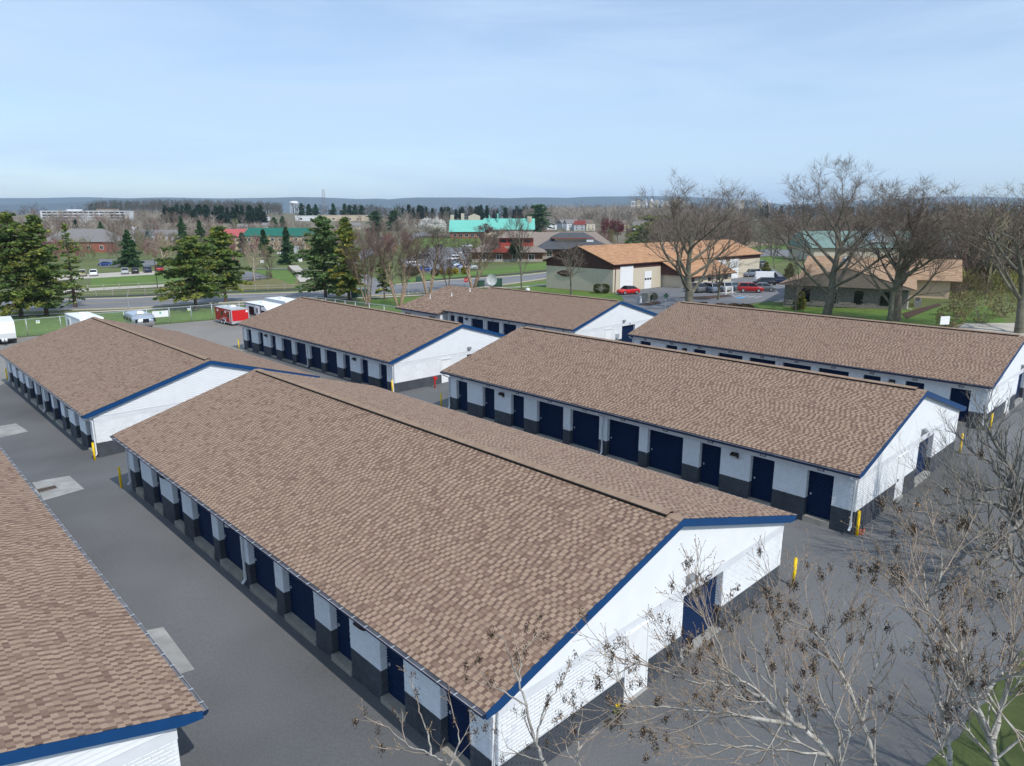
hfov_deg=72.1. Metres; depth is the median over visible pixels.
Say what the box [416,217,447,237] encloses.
blossom tree
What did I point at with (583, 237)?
hip roof building
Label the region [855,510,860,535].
bollard
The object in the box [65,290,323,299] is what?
kerb
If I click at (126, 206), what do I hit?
woodland
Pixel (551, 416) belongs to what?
roller door
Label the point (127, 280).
lawn
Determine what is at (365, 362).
roller door
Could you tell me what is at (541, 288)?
lawn
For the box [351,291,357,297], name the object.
utility box
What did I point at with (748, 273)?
parked car
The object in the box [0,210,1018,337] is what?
ground
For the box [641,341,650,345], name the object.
roller door
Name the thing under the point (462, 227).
teal building
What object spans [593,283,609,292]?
hedge
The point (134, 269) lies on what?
parked car
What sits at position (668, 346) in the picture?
roller door
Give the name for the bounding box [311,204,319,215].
conifer
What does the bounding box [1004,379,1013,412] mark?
side door
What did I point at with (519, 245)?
bare tree
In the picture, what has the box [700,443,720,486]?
roller door
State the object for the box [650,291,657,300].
bush
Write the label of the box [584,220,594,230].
house
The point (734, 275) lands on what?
loading door
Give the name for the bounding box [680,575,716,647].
roller door
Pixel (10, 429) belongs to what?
concrete pad
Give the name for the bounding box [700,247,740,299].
bare tree
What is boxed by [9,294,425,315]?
sidewalk
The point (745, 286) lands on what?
parked car
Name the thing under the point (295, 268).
pale path
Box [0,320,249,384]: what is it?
gravel lot
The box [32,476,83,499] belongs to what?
concrete pad
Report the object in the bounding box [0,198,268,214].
hills
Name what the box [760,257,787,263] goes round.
lawn
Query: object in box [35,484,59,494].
storm grate
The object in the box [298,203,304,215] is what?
conifer
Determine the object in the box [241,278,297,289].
lawn
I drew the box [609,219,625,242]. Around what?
blossom tree
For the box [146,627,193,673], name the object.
concrete pad
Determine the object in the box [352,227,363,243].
bare tree
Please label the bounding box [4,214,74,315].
pine tree
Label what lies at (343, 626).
roller door
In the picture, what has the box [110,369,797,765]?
storage building
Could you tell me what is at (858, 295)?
window
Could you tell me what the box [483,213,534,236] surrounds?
teal wing
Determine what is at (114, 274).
lot
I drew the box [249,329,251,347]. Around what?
roller door
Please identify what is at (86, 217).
blossom tree
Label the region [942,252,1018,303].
undergrowth
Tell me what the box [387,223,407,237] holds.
bare tree
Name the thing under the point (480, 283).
utility box
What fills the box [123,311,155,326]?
aluminium caravan
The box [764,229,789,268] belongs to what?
bare tree
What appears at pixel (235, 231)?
red roof wing
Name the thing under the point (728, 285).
parked car
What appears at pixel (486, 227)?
blossom tree
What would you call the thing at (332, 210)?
conifer
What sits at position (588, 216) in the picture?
bare tree
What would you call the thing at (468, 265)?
bare tree
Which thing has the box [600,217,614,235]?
blossom tree
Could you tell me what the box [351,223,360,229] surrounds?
house
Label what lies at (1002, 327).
walk
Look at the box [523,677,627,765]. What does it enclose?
bare tree
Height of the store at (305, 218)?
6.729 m
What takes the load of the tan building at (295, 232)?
on the ground at (87, 264)
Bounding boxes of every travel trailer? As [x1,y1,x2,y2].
[0,316,16,344]
[244,300,281,316]
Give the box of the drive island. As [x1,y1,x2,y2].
[239,271,268,280]
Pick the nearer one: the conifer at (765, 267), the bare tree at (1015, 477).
the bare tree at (1015, 477)
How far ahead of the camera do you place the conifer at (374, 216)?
566.67 m
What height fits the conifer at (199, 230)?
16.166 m
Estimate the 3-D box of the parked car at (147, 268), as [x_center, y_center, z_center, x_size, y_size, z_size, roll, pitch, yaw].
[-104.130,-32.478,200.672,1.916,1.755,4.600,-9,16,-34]
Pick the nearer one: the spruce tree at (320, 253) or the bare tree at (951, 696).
the bare tree at (951, 696)
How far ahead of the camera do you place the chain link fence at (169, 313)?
96.68 m
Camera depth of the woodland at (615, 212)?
641.46 m
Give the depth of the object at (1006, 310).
91.78 m
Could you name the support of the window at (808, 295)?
in the stone building at (860, 291)
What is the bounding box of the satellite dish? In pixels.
[486,274,496,286]
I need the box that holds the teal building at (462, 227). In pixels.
[449,213,484,237]
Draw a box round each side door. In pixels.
[440,357,451,382]
[605,328,611,339]
[623,618,651,702]
[893,451,908,501]
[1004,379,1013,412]
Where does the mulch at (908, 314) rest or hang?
on the lawn at (927, 317)
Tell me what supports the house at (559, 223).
on the ground at (87, 264)
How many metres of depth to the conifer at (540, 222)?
521.97 m
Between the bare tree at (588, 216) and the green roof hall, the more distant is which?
the bare tree at (588, 216)
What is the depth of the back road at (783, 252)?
291.76 m
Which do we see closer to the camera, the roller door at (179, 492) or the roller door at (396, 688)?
the roller door at (396, 688)
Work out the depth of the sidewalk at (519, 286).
145.33 m
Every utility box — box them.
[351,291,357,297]
[358,289,366,296]
[416,276,421,281]
[476,280,484,286]
[493,278,501,286]
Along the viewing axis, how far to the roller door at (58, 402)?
48.96 m
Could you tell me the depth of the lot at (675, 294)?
122.00 m
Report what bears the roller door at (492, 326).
in the storage building at (506, 311)
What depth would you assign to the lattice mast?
1093.70 m
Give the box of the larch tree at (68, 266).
[53,223,88,306]
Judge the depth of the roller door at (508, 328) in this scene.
76.52 m
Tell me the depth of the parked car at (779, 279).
144.99 m
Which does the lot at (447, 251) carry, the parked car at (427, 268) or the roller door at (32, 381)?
the parked car at (427, 268)
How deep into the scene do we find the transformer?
115.15 m
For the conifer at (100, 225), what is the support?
on the ground at (87, 264)
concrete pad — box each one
[0,423,27,437]
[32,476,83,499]
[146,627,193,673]
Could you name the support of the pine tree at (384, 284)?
on the lawn at (390, 302)
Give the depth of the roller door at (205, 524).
29.02 m
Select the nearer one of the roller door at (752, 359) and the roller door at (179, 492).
the roller door at (179, 492)
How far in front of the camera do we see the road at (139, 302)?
130.62 m
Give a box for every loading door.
[620,266,633,288]
[644,271,651,288]
[729,259,738,278]
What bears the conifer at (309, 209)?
on the ground at (87, 264)
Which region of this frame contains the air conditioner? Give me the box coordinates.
[914,300,921,306]
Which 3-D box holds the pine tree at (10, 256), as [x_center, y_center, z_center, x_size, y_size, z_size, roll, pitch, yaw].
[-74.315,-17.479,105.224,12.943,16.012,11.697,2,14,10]
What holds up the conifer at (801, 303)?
on the lawn at (927, 317)
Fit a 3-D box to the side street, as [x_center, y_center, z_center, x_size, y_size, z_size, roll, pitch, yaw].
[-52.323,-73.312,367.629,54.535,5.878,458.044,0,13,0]
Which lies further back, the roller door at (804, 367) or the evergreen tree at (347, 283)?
the evergreen tree at (347, 283)
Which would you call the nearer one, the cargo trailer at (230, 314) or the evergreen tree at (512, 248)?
the cargo trailer at (230, 314)
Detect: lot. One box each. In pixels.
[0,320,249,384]
[51,271,157,279]
[99,259,156,266]
[403,247,471,272]
[614,266,787,313]
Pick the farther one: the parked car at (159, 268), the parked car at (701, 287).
the parked car at (159, 268)
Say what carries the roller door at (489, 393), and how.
in the storage building at (809, 446)
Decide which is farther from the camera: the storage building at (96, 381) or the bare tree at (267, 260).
the bare tree at (267, 260)
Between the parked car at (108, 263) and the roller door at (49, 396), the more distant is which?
the parked car at (108, 263)
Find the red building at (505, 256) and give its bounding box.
[468,231,546,261]
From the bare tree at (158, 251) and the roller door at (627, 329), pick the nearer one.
the roller door at (627, 329)
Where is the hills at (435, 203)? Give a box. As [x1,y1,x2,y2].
[0,196,826,216]
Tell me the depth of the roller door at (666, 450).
36.00 m
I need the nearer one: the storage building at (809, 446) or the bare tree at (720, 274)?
the storage building at (809, 446)
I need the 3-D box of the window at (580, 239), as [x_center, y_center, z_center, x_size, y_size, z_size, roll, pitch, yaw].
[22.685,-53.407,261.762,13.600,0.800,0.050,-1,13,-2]
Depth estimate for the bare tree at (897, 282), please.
83.23 m
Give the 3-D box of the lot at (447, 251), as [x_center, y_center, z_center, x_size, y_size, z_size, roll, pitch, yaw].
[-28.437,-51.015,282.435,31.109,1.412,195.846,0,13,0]
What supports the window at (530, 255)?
in the red building at (505, 256)
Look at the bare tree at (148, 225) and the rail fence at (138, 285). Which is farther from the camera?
the bare tree at (148, 225)
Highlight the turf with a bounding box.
[926,650,1023,765]
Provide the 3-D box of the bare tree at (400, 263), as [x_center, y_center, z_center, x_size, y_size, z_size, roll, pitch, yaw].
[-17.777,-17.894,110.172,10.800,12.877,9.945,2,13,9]
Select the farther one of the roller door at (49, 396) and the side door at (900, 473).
the roller door at (49, 396)
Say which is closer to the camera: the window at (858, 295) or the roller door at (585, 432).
the roller door at (585, 432)
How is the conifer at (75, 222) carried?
on the ground at (87, 264)
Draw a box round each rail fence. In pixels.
[79,284,301,295]
[87,279,183,288]
[243,271,271,280]
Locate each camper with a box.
[65,312,103,325]
[265,296,293,303]
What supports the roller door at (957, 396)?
in the storage building at (941, 361)
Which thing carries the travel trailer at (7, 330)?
on the gravel lot at (220, 333)
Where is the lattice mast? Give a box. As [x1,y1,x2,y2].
[321,189,326,214]
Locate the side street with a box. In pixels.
[338,231,433,287]
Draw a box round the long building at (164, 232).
[129,227,191,240]
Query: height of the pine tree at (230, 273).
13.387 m
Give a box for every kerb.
[0,278,545,311]
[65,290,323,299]
[395,272,545,284]
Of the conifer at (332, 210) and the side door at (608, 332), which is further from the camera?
the conifer at (332, 210)
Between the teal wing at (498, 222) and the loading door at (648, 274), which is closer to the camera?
the loading door at (648, 274)
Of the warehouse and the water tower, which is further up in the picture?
the water tower
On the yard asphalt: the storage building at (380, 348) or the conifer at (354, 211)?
the storage building at (380, 348)
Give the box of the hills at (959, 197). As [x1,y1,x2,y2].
[794,196,1023,215]
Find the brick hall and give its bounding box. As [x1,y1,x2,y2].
[531,232,611,245]
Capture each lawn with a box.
[12,300,341,336]
[91,274,183,286]
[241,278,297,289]
[251,269,296,283]
[345,297,418,312]
[402,262,545,282]
[408,237,479,249]
[486,281,623,300]
[751,244,787,249]
[753,301,1006,326]
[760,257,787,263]
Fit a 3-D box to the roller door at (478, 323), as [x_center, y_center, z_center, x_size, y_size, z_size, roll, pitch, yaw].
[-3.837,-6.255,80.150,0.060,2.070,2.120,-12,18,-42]
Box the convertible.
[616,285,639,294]
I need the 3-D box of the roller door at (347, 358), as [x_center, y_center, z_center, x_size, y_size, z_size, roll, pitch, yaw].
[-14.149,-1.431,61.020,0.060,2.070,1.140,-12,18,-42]
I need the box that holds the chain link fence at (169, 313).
[13,297,397,336]
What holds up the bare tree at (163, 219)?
on the ground at (87, 264)
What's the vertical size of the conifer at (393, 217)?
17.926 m
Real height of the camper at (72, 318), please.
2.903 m
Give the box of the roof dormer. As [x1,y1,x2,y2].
[868,228,888,241]
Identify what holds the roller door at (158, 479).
in the storage building at (368, 537)
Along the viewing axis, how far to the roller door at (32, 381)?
54.78 m
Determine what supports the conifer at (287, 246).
on the ground at (87, 264)
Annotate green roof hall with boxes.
[787,231,1003,259]
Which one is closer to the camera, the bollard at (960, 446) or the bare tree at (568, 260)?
the bollard at (960, 446)
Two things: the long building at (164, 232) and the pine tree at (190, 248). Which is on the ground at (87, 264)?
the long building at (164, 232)
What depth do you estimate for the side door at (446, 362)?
59.25 m
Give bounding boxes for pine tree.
[0,211,63,316]
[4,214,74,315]
[152,235,227,308]
[200,226,253,301]
[375,260,394,299]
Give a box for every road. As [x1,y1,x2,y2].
[1,273,545,310]
[756,249,788,256]
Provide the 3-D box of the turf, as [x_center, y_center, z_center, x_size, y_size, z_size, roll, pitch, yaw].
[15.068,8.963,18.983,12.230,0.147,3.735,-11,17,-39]
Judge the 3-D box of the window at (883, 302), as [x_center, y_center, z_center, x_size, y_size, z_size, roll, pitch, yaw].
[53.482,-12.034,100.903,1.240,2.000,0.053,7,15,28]
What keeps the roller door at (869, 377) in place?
in the storage building at (941, 361)
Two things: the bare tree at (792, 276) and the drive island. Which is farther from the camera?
the drive island
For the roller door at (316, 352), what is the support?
in the storage building at (380, 348)
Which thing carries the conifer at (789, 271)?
on the lot at (675, 294)
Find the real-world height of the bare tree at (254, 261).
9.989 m
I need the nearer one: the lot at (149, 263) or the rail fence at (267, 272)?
the rail fence at (267, 272)
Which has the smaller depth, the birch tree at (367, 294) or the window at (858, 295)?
the window at (858, 295)
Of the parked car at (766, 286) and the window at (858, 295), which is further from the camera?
the parked car at (766, 286)
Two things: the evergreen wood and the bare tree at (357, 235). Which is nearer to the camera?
the bare tree at (357, 235)
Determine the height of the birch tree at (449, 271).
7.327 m
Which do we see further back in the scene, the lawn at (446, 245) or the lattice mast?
the lattice mast
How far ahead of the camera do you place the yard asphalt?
22.23 m
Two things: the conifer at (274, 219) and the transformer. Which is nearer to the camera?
the transformer
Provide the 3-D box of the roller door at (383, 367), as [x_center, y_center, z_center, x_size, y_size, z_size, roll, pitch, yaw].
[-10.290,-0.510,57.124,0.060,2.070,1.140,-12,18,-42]
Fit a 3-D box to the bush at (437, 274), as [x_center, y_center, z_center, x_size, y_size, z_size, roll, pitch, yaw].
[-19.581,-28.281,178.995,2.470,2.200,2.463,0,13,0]
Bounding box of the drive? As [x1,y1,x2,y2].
[63,284,165,292]
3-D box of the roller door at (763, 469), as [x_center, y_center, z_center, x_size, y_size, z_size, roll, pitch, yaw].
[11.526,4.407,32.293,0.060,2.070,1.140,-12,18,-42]
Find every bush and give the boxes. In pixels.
[405,266,418,275]
[430,268,439,275]
[461,267,467,273]
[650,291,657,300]
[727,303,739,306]
[740,303,754,307]
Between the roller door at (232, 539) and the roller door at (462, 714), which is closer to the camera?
the roller door at (462, 714)
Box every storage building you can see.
[0,317,319,456]
[0,447,208,765]
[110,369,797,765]
[236,297,505,392]
[395,285,657,342]
[440,326,966,535]
[627,301,1023,429]
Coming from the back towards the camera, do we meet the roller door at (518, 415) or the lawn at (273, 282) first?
the lawn at (273, 282)
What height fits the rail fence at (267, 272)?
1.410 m
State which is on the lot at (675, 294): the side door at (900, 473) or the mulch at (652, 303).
the mulch at (652, 303)
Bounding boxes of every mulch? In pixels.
[638,301,660,305]
[681,295,730,298]
[902,303,940,318]
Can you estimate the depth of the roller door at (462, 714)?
17.54 m
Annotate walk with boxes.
[953,323,1023,335]
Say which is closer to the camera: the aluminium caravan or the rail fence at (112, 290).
the aluminium caravan
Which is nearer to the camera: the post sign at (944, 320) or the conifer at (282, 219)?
the post sign at (944, 320)
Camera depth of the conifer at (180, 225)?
337.50 m
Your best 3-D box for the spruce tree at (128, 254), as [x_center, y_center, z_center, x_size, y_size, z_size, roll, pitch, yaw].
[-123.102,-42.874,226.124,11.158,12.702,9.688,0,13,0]
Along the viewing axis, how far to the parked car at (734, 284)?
131.18 m
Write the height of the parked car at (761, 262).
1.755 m
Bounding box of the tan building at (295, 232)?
[244,228,314,249]
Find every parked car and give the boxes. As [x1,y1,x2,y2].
[78,269,86,275]
[89,269,97,275]
[97,261,111,265]
[121,267,128,273]
[131,267,138,273]
[143,266,151,272]
[154,265,163,271]
[419,266,431,271]
[683,282,705,292]
[703,282,720,292]
[714,281,732,291]
[731,282,737,289]
[737,282,763,292]
[744,269,760,276]
[751,277,775,285]
[756,282,776,290]
[759,260,766,266]
[774,276,786,282]
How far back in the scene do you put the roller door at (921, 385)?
45.98 m
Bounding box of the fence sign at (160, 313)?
[152,310,168,316]
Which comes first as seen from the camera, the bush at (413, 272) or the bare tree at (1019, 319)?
the bare tree at (1019, 319)
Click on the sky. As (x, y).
(349, 99)
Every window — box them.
[529,254,534,259]
[555,238,585,240]
[802,288,810,301]
[853,291,863,304]
[879,292,890,305]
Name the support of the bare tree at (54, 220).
on the ground at (87, 264)
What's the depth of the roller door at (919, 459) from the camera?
35.47 m
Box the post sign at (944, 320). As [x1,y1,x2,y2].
[940,316,949,326]
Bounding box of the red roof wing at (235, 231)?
[221,229,246,249]
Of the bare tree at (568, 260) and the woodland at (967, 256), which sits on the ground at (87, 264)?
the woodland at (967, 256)
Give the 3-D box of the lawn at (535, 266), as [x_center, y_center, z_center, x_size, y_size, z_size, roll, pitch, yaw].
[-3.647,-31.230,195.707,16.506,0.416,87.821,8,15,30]
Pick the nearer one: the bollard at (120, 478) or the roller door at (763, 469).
the roller door at (763, 469)
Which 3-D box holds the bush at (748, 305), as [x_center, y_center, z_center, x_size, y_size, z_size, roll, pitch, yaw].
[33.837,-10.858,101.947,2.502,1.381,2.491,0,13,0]
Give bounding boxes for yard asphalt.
[0,351,1023,765]
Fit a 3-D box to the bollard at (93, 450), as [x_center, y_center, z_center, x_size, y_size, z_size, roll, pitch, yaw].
[-24.492,4.080,41.205,0.117,1.250,0.120,0,13,0]
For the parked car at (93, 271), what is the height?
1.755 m
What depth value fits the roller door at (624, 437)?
37.88 m
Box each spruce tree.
[111,230,144,267]
[289,215,358,298]
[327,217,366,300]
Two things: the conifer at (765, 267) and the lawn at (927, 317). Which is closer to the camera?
the lawn at (927, 317)
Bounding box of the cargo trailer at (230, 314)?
[215,305,249,323]
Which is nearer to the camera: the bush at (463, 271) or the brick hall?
the bush at (463, 271)
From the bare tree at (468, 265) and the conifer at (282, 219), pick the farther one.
the conifer at (282, 219)
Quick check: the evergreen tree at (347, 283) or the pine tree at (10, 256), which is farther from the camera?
the evergreen tree at (347, 283)
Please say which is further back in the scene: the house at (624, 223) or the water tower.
the water tower
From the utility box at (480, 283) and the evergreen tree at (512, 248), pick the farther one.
the evergreen tree at (512, 248)
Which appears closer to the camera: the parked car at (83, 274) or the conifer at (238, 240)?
the parked car at (83, 274)
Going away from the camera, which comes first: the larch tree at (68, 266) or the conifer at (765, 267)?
the larch tree at (68, 266)
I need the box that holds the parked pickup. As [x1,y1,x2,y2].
[459,263,477,269]
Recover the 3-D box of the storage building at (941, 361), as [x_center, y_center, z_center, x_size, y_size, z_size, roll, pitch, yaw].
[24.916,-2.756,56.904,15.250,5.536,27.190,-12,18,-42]
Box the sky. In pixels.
[0,0,1023,204]
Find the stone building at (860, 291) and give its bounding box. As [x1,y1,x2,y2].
[778,256,961,309]
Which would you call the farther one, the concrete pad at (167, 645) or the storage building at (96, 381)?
the storage building at (96, 381)
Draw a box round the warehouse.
[543,239,762,292]
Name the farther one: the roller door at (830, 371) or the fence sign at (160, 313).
the fence sign at (160, 313)
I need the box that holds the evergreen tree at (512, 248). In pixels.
[508,239,523,256]
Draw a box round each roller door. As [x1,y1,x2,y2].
[32,381,35,398]
[48,393,52,412]
[57,400,62,419]
[138,459,142,486]
[156,472,161,502]
[177,488,183,520]
[197,503,213,545]
[223,523,242,570]
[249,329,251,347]
[253,546,275,597]
[260,332,263,351]
[272,336,276,355]
[283,338,292,360]
[288,572,315,630]
[297,342,306,364]
[311,346,321,368]
[327,350,337,373]
[336,609,350,660]
[345,355,350,377]
[363,359,368,383]
[381,364,387,388]
[386,646,404,705]
[447,692,469,759]
[459,381,467,411]
[472,318,482,328]
[485,387,494,419]
[488,321,498,332]
[504,323,515,334]
[513,395,523,427]
[539,401,562,439]
[572,410,598,450]
[609,419,638,462]
[622,325,632,342]
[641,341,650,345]
[649,429,682,475]
[667,345,676,349]
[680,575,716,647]
[695,349,705,353]
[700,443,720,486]
[719,353,742,359]
[750,357,774,364]
[750,456,774,502]
[784,362,810,369]
[805,470,833,519]
[819,368,848,375]
[864,375,880,380]
[906,381,923,389]
[915,437,928,475]
[950,388,970,421]
[1015,373,1021,398]
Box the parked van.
[754,271,778,279]
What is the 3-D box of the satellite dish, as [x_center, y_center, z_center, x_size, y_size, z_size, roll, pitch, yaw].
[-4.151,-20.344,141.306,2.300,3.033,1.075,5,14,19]
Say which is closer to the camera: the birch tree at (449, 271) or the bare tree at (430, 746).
the bare tree at (430, 746)
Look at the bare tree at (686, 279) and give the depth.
103.42 m
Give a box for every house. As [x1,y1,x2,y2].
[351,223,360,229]
[546,220,556,229]
[556,220,563,228]
[563,219,576,229]
[574,221,585,230]
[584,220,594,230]
[615,220,629,230]
[633,221,643,229]
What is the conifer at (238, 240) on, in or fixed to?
on the ground at (87, 264)
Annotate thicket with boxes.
[935,304,968,327]
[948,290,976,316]
[963,289,1002,323]
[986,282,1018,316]
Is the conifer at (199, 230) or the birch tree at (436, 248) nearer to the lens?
the birch tree at (436, 248)
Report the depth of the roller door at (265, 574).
25.16 m
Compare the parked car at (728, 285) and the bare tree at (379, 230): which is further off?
the bare tree at (379, 230)
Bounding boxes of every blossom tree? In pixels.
[78,213,95,225]
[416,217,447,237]
[478,222,494,234]
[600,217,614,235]
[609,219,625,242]
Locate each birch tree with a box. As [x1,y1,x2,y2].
[338,227,387,305]
[398,224,454,293]
[438,255,455,285]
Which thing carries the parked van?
on the lot at (675, 294)
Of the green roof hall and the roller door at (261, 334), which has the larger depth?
the green roof hall
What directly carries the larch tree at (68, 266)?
on the ground at (87, 264)
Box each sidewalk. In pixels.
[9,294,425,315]
[62,289,299,297]
[468,284,545,287]
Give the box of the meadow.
[747,241,772,246]
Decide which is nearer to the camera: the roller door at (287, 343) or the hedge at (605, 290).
the roller door at (287, 343)
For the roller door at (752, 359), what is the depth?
53.42 m
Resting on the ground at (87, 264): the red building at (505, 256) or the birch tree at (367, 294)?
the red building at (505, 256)
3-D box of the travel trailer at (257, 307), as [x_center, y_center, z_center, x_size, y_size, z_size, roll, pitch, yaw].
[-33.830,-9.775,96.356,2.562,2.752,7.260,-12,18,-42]
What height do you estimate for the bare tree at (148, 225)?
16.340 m
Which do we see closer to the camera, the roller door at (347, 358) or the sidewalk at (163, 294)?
the roller door at (347, 358)
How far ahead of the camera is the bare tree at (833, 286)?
92.11 m
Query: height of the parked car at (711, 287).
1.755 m
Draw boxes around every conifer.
[72,219,77,228]
[95,222,103,228]
[143,230,152,243]
[175,216,188,241]
[194,220,205,241]
[235,232,251,253]
[257,229,274,256]
[268,217,277,227]
[276,227,298,264]
[279,216,287,227]
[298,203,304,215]
[305,204,312,215]
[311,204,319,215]
[328,203,336,214]
[339,204,347,214]
[346,204,352,214]
[352,204,358,214]
[358,205,365,214]
[365,211,384,230]
[385,210,403,230]
[526,204,553,231]
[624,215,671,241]
[624,225,651,243]
[759,262,771,270]
[783,262,794,277]
[792,291,807,309]
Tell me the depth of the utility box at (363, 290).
127.53 m
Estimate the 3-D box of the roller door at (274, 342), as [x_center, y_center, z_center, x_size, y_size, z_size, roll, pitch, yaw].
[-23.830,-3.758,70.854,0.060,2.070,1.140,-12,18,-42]
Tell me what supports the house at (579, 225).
on the ground at (87, 264)
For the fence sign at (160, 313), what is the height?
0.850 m
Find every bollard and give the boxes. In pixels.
[91,442,95,460]
[118,467,122,487]
[791,557,797,585]
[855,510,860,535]
[959,433,963,452]
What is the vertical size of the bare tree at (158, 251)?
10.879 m
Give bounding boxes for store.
[295,216,318,220]
[322,215,368,220]
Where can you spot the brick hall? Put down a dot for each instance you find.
(541, 237)
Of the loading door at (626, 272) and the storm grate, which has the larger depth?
the loading door at (626, 272)
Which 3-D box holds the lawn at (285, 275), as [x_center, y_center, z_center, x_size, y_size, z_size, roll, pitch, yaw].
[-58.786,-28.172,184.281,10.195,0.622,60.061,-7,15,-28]
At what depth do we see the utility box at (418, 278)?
159.29 m
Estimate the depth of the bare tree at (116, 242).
230.00 m
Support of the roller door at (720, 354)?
in the storage building at (941, 361)
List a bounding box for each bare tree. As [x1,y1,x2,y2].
[44,214,65,226]
[104,221,123,265]
[140,217,156,236]
[144,234,176,265]
[158,215,169,229]
[243,241,266,280]
[261,251,273,277]
[351,665,493,765]
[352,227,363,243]
[358,229,428,305]
[366,223,396,241]
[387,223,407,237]
[445,226,508,287]
[454,608,579,765]
[504,214,539,287]
[509,214,525,230]
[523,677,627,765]
[543,236,588,294]
[551,529,909,765]
[584,210,593,219]
[616,168,789,301]
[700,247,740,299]
[723,151,961,315]
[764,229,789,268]
[781,253,817,311]
[817,183,983,321]
[830,177,992,320]
[841,445,1023,765]
[860,514,1023,765]
[873,372,1023,615]
[913,177,1023,332]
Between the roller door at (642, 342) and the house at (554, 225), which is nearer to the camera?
the roller door at (642, 342)
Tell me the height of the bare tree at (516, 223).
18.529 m
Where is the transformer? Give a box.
[642,292,653,301]
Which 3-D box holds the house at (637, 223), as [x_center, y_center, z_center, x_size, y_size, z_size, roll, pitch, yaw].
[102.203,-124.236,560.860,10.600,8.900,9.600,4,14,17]
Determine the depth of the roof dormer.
226.13 m
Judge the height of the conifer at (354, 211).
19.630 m
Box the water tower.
[289,201,298,212]
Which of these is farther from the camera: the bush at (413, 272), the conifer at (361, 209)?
the conifer at (361, 209)
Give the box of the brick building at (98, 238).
[42,229,122,252]
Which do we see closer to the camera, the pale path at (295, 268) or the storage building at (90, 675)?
the storage building at (90, 675)
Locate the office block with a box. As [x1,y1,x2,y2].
[40,209,133,219]
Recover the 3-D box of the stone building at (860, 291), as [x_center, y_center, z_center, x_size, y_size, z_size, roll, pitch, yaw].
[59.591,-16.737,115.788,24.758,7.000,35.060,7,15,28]
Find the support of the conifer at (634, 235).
on the ground at (87, 264)
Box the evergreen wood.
[0,203,968,223]
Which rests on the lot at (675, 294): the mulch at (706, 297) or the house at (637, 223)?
the mulch at (706, 297)
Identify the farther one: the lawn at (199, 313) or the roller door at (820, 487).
the lawn at (199, 313)
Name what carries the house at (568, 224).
on the ground at (87, 264)
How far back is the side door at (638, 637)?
19.68 m
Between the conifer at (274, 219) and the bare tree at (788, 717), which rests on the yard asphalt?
the bare tree at (788, 717)
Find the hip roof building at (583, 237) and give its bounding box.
[537,232,603,258]
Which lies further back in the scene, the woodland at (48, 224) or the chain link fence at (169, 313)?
the woodland at (48, 224)
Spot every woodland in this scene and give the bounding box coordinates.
[0,208,449,255]
[1,226,618,260]
[5,198,1023,219]
[86,198,283,214]
[522,202,738,226]
[647,195,1023,290]
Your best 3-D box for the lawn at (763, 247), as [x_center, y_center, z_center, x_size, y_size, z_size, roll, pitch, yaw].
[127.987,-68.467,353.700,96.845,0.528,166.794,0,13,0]
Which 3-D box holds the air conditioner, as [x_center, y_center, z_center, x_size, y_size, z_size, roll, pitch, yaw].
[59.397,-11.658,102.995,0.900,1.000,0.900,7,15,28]
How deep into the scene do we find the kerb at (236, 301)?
119.67 m
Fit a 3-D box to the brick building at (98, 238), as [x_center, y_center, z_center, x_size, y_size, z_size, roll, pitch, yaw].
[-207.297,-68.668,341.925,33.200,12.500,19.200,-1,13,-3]
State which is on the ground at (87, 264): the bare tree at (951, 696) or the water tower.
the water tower
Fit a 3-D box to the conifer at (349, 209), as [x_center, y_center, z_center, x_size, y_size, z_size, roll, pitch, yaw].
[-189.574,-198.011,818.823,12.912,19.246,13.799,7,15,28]
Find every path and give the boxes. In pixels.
[255,268,307,268]
[289,265,310,281]
[425,270,545,280]
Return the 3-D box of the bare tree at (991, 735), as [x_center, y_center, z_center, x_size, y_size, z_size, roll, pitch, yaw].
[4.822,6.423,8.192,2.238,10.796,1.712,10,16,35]
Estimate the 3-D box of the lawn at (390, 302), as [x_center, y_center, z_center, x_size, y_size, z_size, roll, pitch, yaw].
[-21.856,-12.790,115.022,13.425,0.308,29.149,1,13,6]
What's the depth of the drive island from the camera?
184.47 m
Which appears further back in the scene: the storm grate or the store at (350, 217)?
the store at (350, 217)
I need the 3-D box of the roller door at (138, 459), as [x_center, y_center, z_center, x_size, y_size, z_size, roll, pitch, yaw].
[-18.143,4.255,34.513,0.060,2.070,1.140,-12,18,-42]

